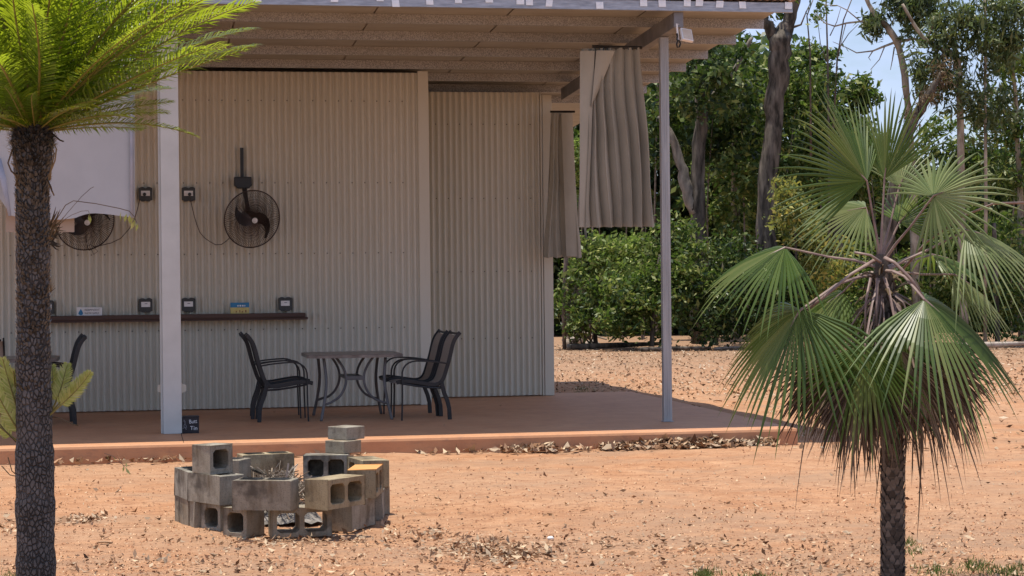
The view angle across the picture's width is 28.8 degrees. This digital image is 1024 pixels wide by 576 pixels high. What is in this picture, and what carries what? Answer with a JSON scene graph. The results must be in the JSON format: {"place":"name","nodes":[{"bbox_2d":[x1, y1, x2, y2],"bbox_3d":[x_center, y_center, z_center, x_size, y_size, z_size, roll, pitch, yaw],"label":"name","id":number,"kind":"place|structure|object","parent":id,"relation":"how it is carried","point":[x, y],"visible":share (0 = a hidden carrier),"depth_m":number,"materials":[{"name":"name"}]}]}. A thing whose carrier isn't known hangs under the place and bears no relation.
{"place":"outdoors","nodes":[
{"label":"outdoors","id":0,"kind":"place"},
{"bbox_2d":[237,451,294,477],"bbox_3d":[-1.829,1.322,14.796,0.390,0.200,0.200,-1,0,-22],"label":"concrete block","id":1,"kind":"object","parent":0,"point":[263,460],"depth_m":14.72,"materials":[{"name":"grey concrete"}]},
{"bbox_2d":[303,453,349,480],"bbox_3d":[-1.363,1.318,14.671,0.330,0.200,0.200,-1,0,-1],"label":"concrete block","id":2,"kind":"object","parent":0,"point":[315,465],"depth_m":14.65,"materials":[{"name":"grey concrete"}]},
{"bbox_2d":[325,439,360,453],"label":"concrete block","id":3,"kind":"object","parent":2,"relation":"on","point":[343,446],"depth_m":14.71,"materials":[{"name":"grey concrete"}]},
{"bbox_2d":[328,425,364,439],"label":"concrete block","id":4,"kind":"object","parent":3,"relation":"on","point":[345,432],"depth_m":14.79,"materials":[{"name":"grey concrete"}]},
{"bbox_2d":[0,328,1023,575],"bbox_3d":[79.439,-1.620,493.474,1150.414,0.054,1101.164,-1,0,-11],"label":"ground","id":5,"kind":"structure","parent":0,"point":[406,468],"depth_m":14.67,"materials":[{"name":"orange soil"}]},
{"bbox_2d":[104,453,129,473],"bbox_3d":[-1.837,0.819,9.280,0.123,0.103,0.016,-1,0,0],"label":"drooping sprig","id":6,"kind":"object","parent":5,"relation":"on","point":[127,470],"visible":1,"depth_m":9.28,"materials":[{"name":"beige plant"}]},
{"bbox_2d":[0,0,262,575],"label":"cycad palm","id":7,"kind":"object","parent":5,"relation":"on","point":[54,76],"visible":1,"depth_m":9.22,"materials":[{"name":"green plant"}]},
{"bbox_2d":[48,187,137,292],"bbox_3d":[-1.944,-0.224,9.184,0.446,0.487,0.081,-1,0,12],"label":"frond","id":8,"kind":"object","parent":7,"relation":"attached to","point":[53,234],"visible":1,"depth_m":9.20,"materials":[{"name":"plant"}]},
{"bbox_2d":[175,495,189,525],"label":"concrete block","id":9,"kind":"object","parent":5,"relation":"on","point":[181,510],"depth_m":13.57,"materials":[{"name":"grey concrete"}]},
{"bbox_2d":[174,466,191,499],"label":"concrete block","id":10,"kind":"object","parent":9,"relation":"on","point":[180,481],"depth_m":13.59,"materials":[{"name":"grey concrete"}]},
{"bbox_2d":[189,501,200,527],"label":"concrete block","id":11,"kind":"object","parent":5,"relation":"on","point":[195,514],"depth_m":13.32,"materials":[{"name":"grey concrete"}]},
{"bbox_2d":[201,503,231,530],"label":"concrete block","id":12,"kind":"object","parent":5,"relation":"on","point":[211,516],"depth_m":13.27,"materials":[{"name":"grey concrete"}]},
{"bbox_2d":[187,472,243,505],"bbox_3d":[-1.976,1.331,13.293,0.200,0.200,0.390,-1,0,-42],"label":"concrete block","id":13,"kind":"object","parent":12,"relation":"on","point":[215,489],"depth_m":13.18,"materials":[{"name":"grey concrete"}]},
{"bbox_2d":[192,443,232,474],"bbox_3d":[-2.006,1.139,13.331,0.200,0.200,0.200,0,0,43],"label":"concrete block","id":14,"kind":"object","parent":13,"relation":"on","point":[211,458],"depth_m":13.29,"materials":[{"name":"grey concrete"}]},
{"bbox_2d":[223,506,263,537],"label":"concrete block","id":15,"kind":"object","parent":5,"relation":"on","point":[243,523],"depth_m":12.97,"materials":[{"name":"grey concrete"}]},
{"bbox_2d":[264,502,321,524],"bbox_3d":[-1.664,1.515,13.958,0.600,0.178,1.000,-1,0,-11],"label":"ash","id":16,"kind":"object","parent":5,"relation":"on","point":[312,517],"visible":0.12,"depth_m":13.54},
{"bbox_2d":[247,460,311,519],"bbox_3d":[-1.690,1.395,13.962,0.813,0.377,1.198,-1,0,-11],"label":"kindling","id":17,"kind":"object","parent":16,"relation":"on","point":[301,486],"visible":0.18,"depth_m":13.81,"materials":[{"name":"grey wood"}]},
{"bbox_2d":[252,468,275,476],"bbox_3d":[-1.696,1.298,13.835,0.221,0.114,0.036,-1,0,-16],"label":"charred stick","id":18,"kind":"object","parent":17,"relation":"on","point":[256,471],"visible":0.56,"depth_m":13.81,"materials":[{"name":"black wood"}]},
{"bbox_2d":[285,463,289,477],"bbox_3d":[-1.522,1.298,13.454,0.013,0.233,0.058,0,0,44],"label":"upright stick","id":19,"kind":"object","parent":17,"relation":"in","point":[286,476],"visible":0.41,"depth_m":13.46,"materials":[{"name":"grey wood"}]},
{"bbox_2d":[268,504,331,537],"bbox_3d":[-1.383,1.518,12.998,0.390,0.200,0.200,-1,0,-15],"label":"concrete block","id":20,"kind":"object","parent":5,"relation":"on","point":[301,512],"depth_m":12.93,"materials":[{"name":"grey concrete"}]},
{"bbox_2d":[232,477,298,510],"bbox_3d":[-1.591,1.329,12.863,0.390,0.200,0.200,-1,0,9],"label":"concrete block","id":21,"kind":"object","parent":20,"relation":"on","point":[262,493],"depth_m":12.78,"materials":[{"name":"grey concrete"}]},
{"bbox_2d":[305,474,365,510],"bbox_3d":[-1.151,1.324,12.954,0.200,0.200,0.390,0,0,33],"label":"concrete block","id":22,"kind":"object","parent":20,"relation":"on","point":[327,493],"depth_m":12.88,"materials":[{"name":"grey concrete"}]},
{"bbox_2d":[332,498,375,531],"bbox_3d":[-1.086,1.513,13.396,0.200,0.200,0.390,0,0,19],"label":"concrete block","id":23,"kind":"object","parent":5,"relation":"on","point":[351,518],"depth_m":13.23,"materials":[{"name":"grey concrete"}]},
{"bbox_2d":[375,487,384,520],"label":"concrete block","id":24,"kind":"object","parent":5,"relation":"on","point":[379,506],"depth_m":13.77,"materials":[{"name":"grey concrete"}]},
{"bbox_2d":[347,464,382,498],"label":"concrete block","id":25,"kind":"object","parent":24,"relation":"on","point":[373,473],"depth_m":13.44,"materials":[{"name":"beige concrete"}]},
{"bbox_2d":[385,487,389,513],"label":"concrete block","id":26,"kind":"object","parent":5,"relation":"on","point":[387,500],"depth_m":14.14,"materials":[{"name":"grey concrete"}]},
{"bbox_2d":[347,456,388,486],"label":"concrete block","id":27,"kind":"object","parent":26,"relation":"on","point":[352,461],"depth_m":14.12,"materials":[{"name":"grey concrete"}]},
{"bbox_2d":[0,391,797,465],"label":"concrete slab","id":28,"kind":"structure","parent":5,"relation":"on","point":[586,419],"depth_m":20.25,"materials":[{"name":"brown concrete"}]},
{"bbox_2d":[0,338,9,424],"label":"patio chair","id":29,"kind":"object","parent":28,"relation":"on","point":[2,348],"visible":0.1,"depth_m":20.67,"materials":[{"name":"brown metal"}]},
{"bbox_2d":[5,355,59,362],"bbox_3d":[-5.408,1.107,21.473,1.030,0.712,1.030,-1,0,-11],"label":"patio table","id":30,"kind":"object","parent":28,"relation":"on","point":[55,358],"depth_m":21.23,"materials":[{"name":"grey metal"}]},
{"bbox_2d":[51,333,82,421],"bbox_3d":[-5.056,0.980,21.860,0.718,0.947,0.574,-1,0,-12],"label":"patio chair","id":31,"kind":"object","parent":28,"relation":"on","point":[71,359],"visible":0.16,"depth_m":21.65,"materials":[{"name":"brown metal"}]},
{"bbox_2d":[52,334,86,424],"bbox_3d":[-4.914,0.981,21.355,0.718,0.947,0.574,-1,0,-12],"label":"patio chair","id":32,"kind":"object","parent":28,"relation":"on","point":[83,338],"visible":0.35,"depth_m":21.15,"materials":[{"name":"brown metal"}]},
{"bbox_2d":[182,415,198,433],"bbox_3d":[-3.208,1.358,19.866,0.177,0.169,0.180,-1,0,-11],"label":"butt tin","id":33,"kind":"object","parent":28,"relation":"on","point":[190,423],"visible":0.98,"depth_m":19.78,"materials":[{"name":"black paint"}]},
{"bbox_2d":[239,332,305,418],"bbox_3d":[-2.651,0.955,22.015,0.718,0.947,0.574,-1,0,-8],"label":"patio chair","id":34,"kind":"object","parent":28,"relation":"on","point":[258,387],"visible":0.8,"depth_m":21.74,"materials":[{"name":"brown metal"}]},
{"bbox_2d":[244,333,312,421],"bbox_3d":[-2.523,0.956,21.524,0.718,0.947,0.574,-1,0,-10],"label":"patio chair","id":35,"kind":"object","parent":28,"relation":"on","point":[265,389],"visible":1,"depth_m":21.27,"materials":[{"name":"brown metal"}]},
{"bbox_2d":[301,351,402,420],"bbox_3d":[-1.757,1.067,21.837,1.030,0.712,1.030,-1,0,-11],"label":"patio table","id":36,"kind":"object","parent":28,"relation":"on","point":[363,355],"visible":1,"depth_m":21.50,"materials":[{"name":"grey metal"}]},
{"bbox_2d":[0,0,795,442],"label":"shed","id":37,"kind":"structure","parent":28,"relation":"on","point":[396,160],"depth_m":23.51,"materials":[{"name":"beige metal"}]},
{"bbox_2d":[50,300,53,314],"bbox_3d":[-5.359,0.226,22.983,0.155,0.167,0.076,-1,0,-11],"label":"power outlet","id":38,"kind":"object","parent":37,"relation":"attached to","point":[52,306],"visible":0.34,"depth_m":22.96,"materials":[{"name":"grey plastic"}]},
{"bbox_2d":[0,41,134,231],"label":"white blind","id":39,"kind":"object","parent":37,"relation":"hanging from","point":[101,163],"visible":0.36,"depth_m":19.82,"materials":[{"name":"fabric"}]},
{"bbox_2d":[58,198,139,253],"bbox_3d":[-4.753,-0.998,22.884,0.956,1.230,0.448,-1,0,-11],"label":"wall fan","id":40,"kind":"object","parent":37,"relation":"attached to","point":[82,224],"depth_m":22.78,"materials":[{"name":"plastic"}]},
{"bbox_2d":[139,187,151,201],"bbox_3d":[-4.260,-1.090,23.166,0.155,0.167,0.115,-1,0,-11],"label":"power outlet","id":41,"kind":"object","parent":37,"relation":"attached to","point":[145,194],"visible":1,"depth_m":23.15,"materials":[{"name":"grey plastic"}]},
{"bbox_2d":[139,298,152,311],"bbox_3d":[-4.262,0.201,23.190,0.155,0.167,0.076,-1,0,-11],"label":"power outlet","id":42,"kind":"object","parent":37,"relation":"attached to","point":[145,305],"visible":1,"depth_m":23.16,"materials":[{"name":"grey plastic"}]},
{"bbox_2d":[50,313,307,322],"bbox_3d":[-3.885,0.346,23.188,3.005,0.077,0.210,-1,0,-11],"label":"wall shelf","id":43,"kind":"object","parent":37,"relation":"attached to","point":[184,317],"depth_m":23.11,"materials":[{"name":"brown wood"}]},
{"bbox_2d":[77,307,101,315],"bbox_3d":[-4.875,0.269,22.994,0.287,0.097,0.010,-1,0,-11],"label":"water sign","id":44,"kind":"object","parent":43,"relation":"on","point":[85,311],"visible":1,"depth_m":22.99,"materials":[{"name":"white plastic"}]},
{"bbox_2d":[230,302,248,313],"bbox_3d":[-3.184,0.234,23.313,0.219,0.129,0.013,-1,0,-11],"label":"shelf sign","id":45,"kind":"object","parent":43,"relation":"on","point":[239,307],"visible":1,"depth_m":23.31,"materials":[{"name":"multicoloured plastic"}]},
{"bbox_2d":[182,187,194,201],"bbox_3d":[-3.775,-1.095,23.258,0.155,0.167,0.115,-1,0,-11],"label":"power outlet","id":46,"kind":"object","parent":37,"relation":"attached to","point":[188,194],"visible":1,"depth_m":23.24,"materials":[{"name":"grey plastic"}]},
{"bbox_2d":[182,298,194,311],"bbox_3d":[-3.779,0.197,23.281,0.155,0.167,0.076,-1,0,-11],"label":"power outlet","id":47,"kind":"object","parent":37,"relation":"attached to","point":[188,304],"visible":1,"depth_m":23.25,"materials":[{"name":"grey plastic"}]},
{"bbox_2d":[190,148,279,247],"bbox_3d":[-3.219,-1.053,23.174,1.038,1.182,0.448,-1,0,-11],"label":"wall fan","id":48,"kind":"object","parent":37,"relation":"attached to","point":[247,216],"depth_m":23.14,"materials":[{"name":"plastic"}]},
{"bbox_2d":[278,297,291,310],"bbox_3d":[-2.674,0.189,23.490,0.155,0.167,0.076,-1,0,-11],"label":"power outlet","id":49,"kind":"object","parent":37,"relation":"attached to","point":[284,304],"visible":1,"depth_m":23.46,"materials":[{"name":"grey plastic"}]},
{"bbox_2d":[543,111,581,257],"bbox_3d":[0.637,-1.304,25.084,0.490,1.861,0.107,-1,0,-11],"label":"curtain","id":50,"kind":"object","parent":37,"relation":"hanging from","point":[562,237],"visible":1,"depth_m":25.08,"materials":[{"name":"beige fabric"}]},
{"bbox_2d":[578,45,653,227],"bbox_3d":[1.066,-1.574,20.715,0.798,1.898,0.165,-1,0,-11],"label":"curtain","id":51,"kind":"object","parent":37,"relation":"hanging from","point":[614,188],"visible":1,"depth_m":20.71,"materials":[{"name":"beige fabric"}]},
{"bbox_2d":[676,24,693,47],"bbox_3d":[1.740,-2.545,20.096,0.184,0.248,0.108,-1,0,-22],"label":"flood light","id":52,"kind":"object","parent":37,"relation":"attached to","point":[686,35],"visible":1,"depth_m":20.08,"materials":[{"name":"white plastic"}]},
{"bbox_2d":[379,329,447,415],"bbox_3d":[-1.091,0.938,22.151,0.718,0.947,0.574,-1,0,-12],"label":"patio chair","id":53,"kind":"object","parent":28,"relation":"on","point":[433,354],"visible":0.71,"depth_m":22.25,"materials":[{"name":"brown metal"}]},
{"bbox_2d":[389,330,461,420],"bbox_3d":[-0.943,0.939,21.586,0.718,0.947,0.574,-1,0,-12],"label":"patio chair","id":54,"kind":"object","parent":28,"relation":"on","point":[437,379],"visible":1,"depth_m":21.50,"materials":[{"name":"brown"}]},
{"bbox_2d":[54,430,779,464],"bbox_3d":[-0.915,1.499,18.806,7.204,0.155,0.412,-1,0,-11],"label":"leaf pile","id":55,"kind":"object","parent":5,"relation":"on","point":[710,441],"visible":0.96,"depth_m":19.19,"materials":[{"name":"brown plant"}]},
{"bbox_2d":[0,446,1023,575],"bbox_3d":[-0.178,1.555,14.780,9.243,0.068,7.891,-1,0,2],"label":"leaf litter","id":56,"kind":"object","parent":5,"relation":"on","point":[508,553],"visible":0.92,"depth_m":12.18,"materials":[{"name":"brown plant"}]},
{"bbox_2d":[1,385,1023,575],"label":"grass","id":57,"kind":"structure","parent":5,"relation":"on","point":[707,571],"depth_m":11.11,"materials":[{"name":"plant"}]},
{"bbox_2d":[553,257,611,349],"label":"twiggy shrub","id":58,"kind":"object","parent":5,"relation":"on","point":[585,302],"visible":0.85,"depth_m":45.88,"materials":[{"name":"green plant"}]},
{"bbox_2d":[561,332,606,339],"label":"fallen branch","id":59,"kind":"object","parent":5,"relation":"on","point":[591,335],"visible":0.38,"depth_m":51.27,"materials":[{"name":"wood"}]},
{"bbox_2d":[558,130,660,342],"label":"bright shrub","id":60,"kind":"object","parent":5,"relation":"on","point":[597,254],"visible":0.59,"depth_m":45.95,"materials":[{"name":"green plant"}]},
{"bbox_2d":[566,342,661,349],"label":"fallen branch","id":61,"kind":"object","parent":5,"relation":"on","point":[597,345],"visible":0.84,"depth_m":45.92,"materials":[{"name":"brown wood"}]},
{"bbox_2d":[588,207,733,346],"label":"dense shrub","id":62,"kind":"object","parent":5,"relation":"on","point":[628,321],"visible":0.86,"depth_m":44.85,"materials":[{"name":"green plant"}]},
{"bbox_2d":[640,346,710,351],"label":"fallen branch","id":63,"kind":"object","parent":5,"relation":"on","point":[644,349],"visible":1,"depth_m":44.23,"materials":[{"name":"wood"}]},
{"bbox_2d":[645,30,783,343],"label":"forked tree","id":64,"kind":"object","parent":5,"relation":"on","point":[708,78],"visible":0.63,"depth_m":48.86,"materials":[{"name":"green plant"}]},
{"bbox_2d":[714,346,742,349],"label":"fallen branch","id":65,"kind":"object","parent":5,"relation":"on","point":[723,347],"visible":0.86,"depth_m":44.79,"materials":[{"name":"grey wood"}]},
{"bbox_2d":[670,32,798,333],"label":"leafy tree","id":66,"kind":"object","parent":5,"relation":"on","point":[718,210],"visible":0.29,"depth_m":52.95,"materials":[{"name":"green plant"}]},
{"bbox_2d":[671,224,819,349],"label":"glossy shrub","id":67,"kind":"object","parent":5,"relation":"on","point":[729,255],"visible":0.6,"depth_m":44.87,"materials":[{"name":"green plant"}]},
{"bbox_2d":[705,0,849,328],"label":"tall tree","id":68,"kind":"object","parent":5,"relation":"on","point":[780,80],"visible":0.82,"depth_m":50.31,"materials":[{"name":"green plant"}]},
{"bbox_2d":[553,31,1023,335],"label":"bushland","id":69,"kind":"structure","parent":5,"relation":"on","point":[677,193],"depth_m":56.61,"materials":[{"name":"green plant"}]},
{"bbox_2d":[561,85,1015,341],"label":"undergrowth stems","id":70,"kind":"object","parent":5,"relation":"on","point":[707,221],"visible":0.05,"depth_m":54.04,"materials":[{"name":"green plant"}]},
{"bbox_2d":[554,344,1023,449],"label":"leaf litter","id":71,"kind":"object","parent":5,"relation":"on","point":[738,393],"visible":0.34,"depth_m":32.92,"materials":[{"name":"brown plant"}]},
{"bbox_2d":[757,173,864,332],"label":"yellow shrub","id":72,"kind":"object","parent":5,"relation":"on","point":[781,217],"visible":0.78,"depth_m":44.86,"materials":[{"name":"green plant"}]},
{"bbox_2d":[794,0,853,308],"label":"bare tree","id":73,"kind":"object","parent":5,"relation":"on","point":[828,80],"visible":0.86,"depth_m":49.98,"materials":[{"name":"green plant"}]},
{"bbox_2d":[786,36,893,338],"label":"rounded tree","id":74,"kind":"object","parent":5,"relation":"on","point":[853,92],"visible":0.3,"depth_m":51.89,"materials":[{"name":"green plant"}]},
{"bbox_2d":[693,84,1023,575],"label":"fan palm","id":75,"kind":"object","parent":5,"relation":"on","point":[892,380],"visible":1,"depth_m":10.29,"materials":[{"name":"green plant"}]},
{"bbox_2d":[804,227,950,344],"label":"shady shrub","id":76,"kind":"object","parent":5,"relation":"on","point":[907,294],"visible":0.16,"depth_m":46.34,"materials":[{"name":"green plant"}]},
{"bbox_2d":[815,0,952,321],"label":"leaning gum","id":77,"kind":"object","parent":5,"relation":"on","point":[874,23],"visible":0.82,"depth_m":45.92,"materials":[{"name":"green plant"}]},
{"bbox_2d":[882,53,962,264],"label":"shaggy trunk tree","id":78,"kind":"object","parent":5,"relation":"on","point":[928,92],"visible":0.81,"depth_m":43.90,"materials":[{"name":"green plant"}]},
{"bbox_2d":[885,41,1023,341],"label":"edge gum","id":79,"kind":"object","parent":5,"relation":"on","point":[1005,171],"visible":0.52,"depth_m":47.34,"materials":[{"name":"green plant"}]},
{"bbox_2d":[896,0,1023,342],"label":"spreading gum","id":80,"kind":"object","parent":5,"relation":"on","point":[1000,44],"visible":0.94,"depth_m":44.89,"materials":[{"name":"green plant"}]},
{"bbox_2d":[905,185,1023,341],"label":"edge shrub","id":81,"kind":"object","parent":5,"relation":"on","point":[1003,230],"visible":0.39,"depth_m":45.65,"materials":[{"name":"green plant"}]},
{"bbox_2d":[962,342,1023,347],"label":"fallen branch","id":82,"kind":"object","parent":5,"relation":"on","point":[997,344],"visible":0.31,"depth_m":43.40,"materials":[{"name":"grey wood"}]},
{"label":"concrete block","id":83,"kind":"object","parent":5,"relation":"on","visible":0},
{"bbox_2d":[233,457,250,477],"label":"concrete block","id":84,"kind":"object","parent":83,"relation":"on","point":[241,465],"depth_m":14.31,"materials":[{"name":"grey concrete"}]},
{"bbox_2d":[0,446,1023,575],"bbox_3d":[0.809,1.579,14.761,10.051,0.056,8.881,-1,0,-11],"label":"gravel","id":85,"kind":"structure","parent":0,"point":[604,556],"depth_m":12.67,"materials":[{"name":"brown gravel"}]},
{"bbox_2d":[736,0,1023,166],"label":"sky","id":86,"kind":"structure","parent":0,"point":[853,61],"materials":[{"name":"blue"}]}
]}

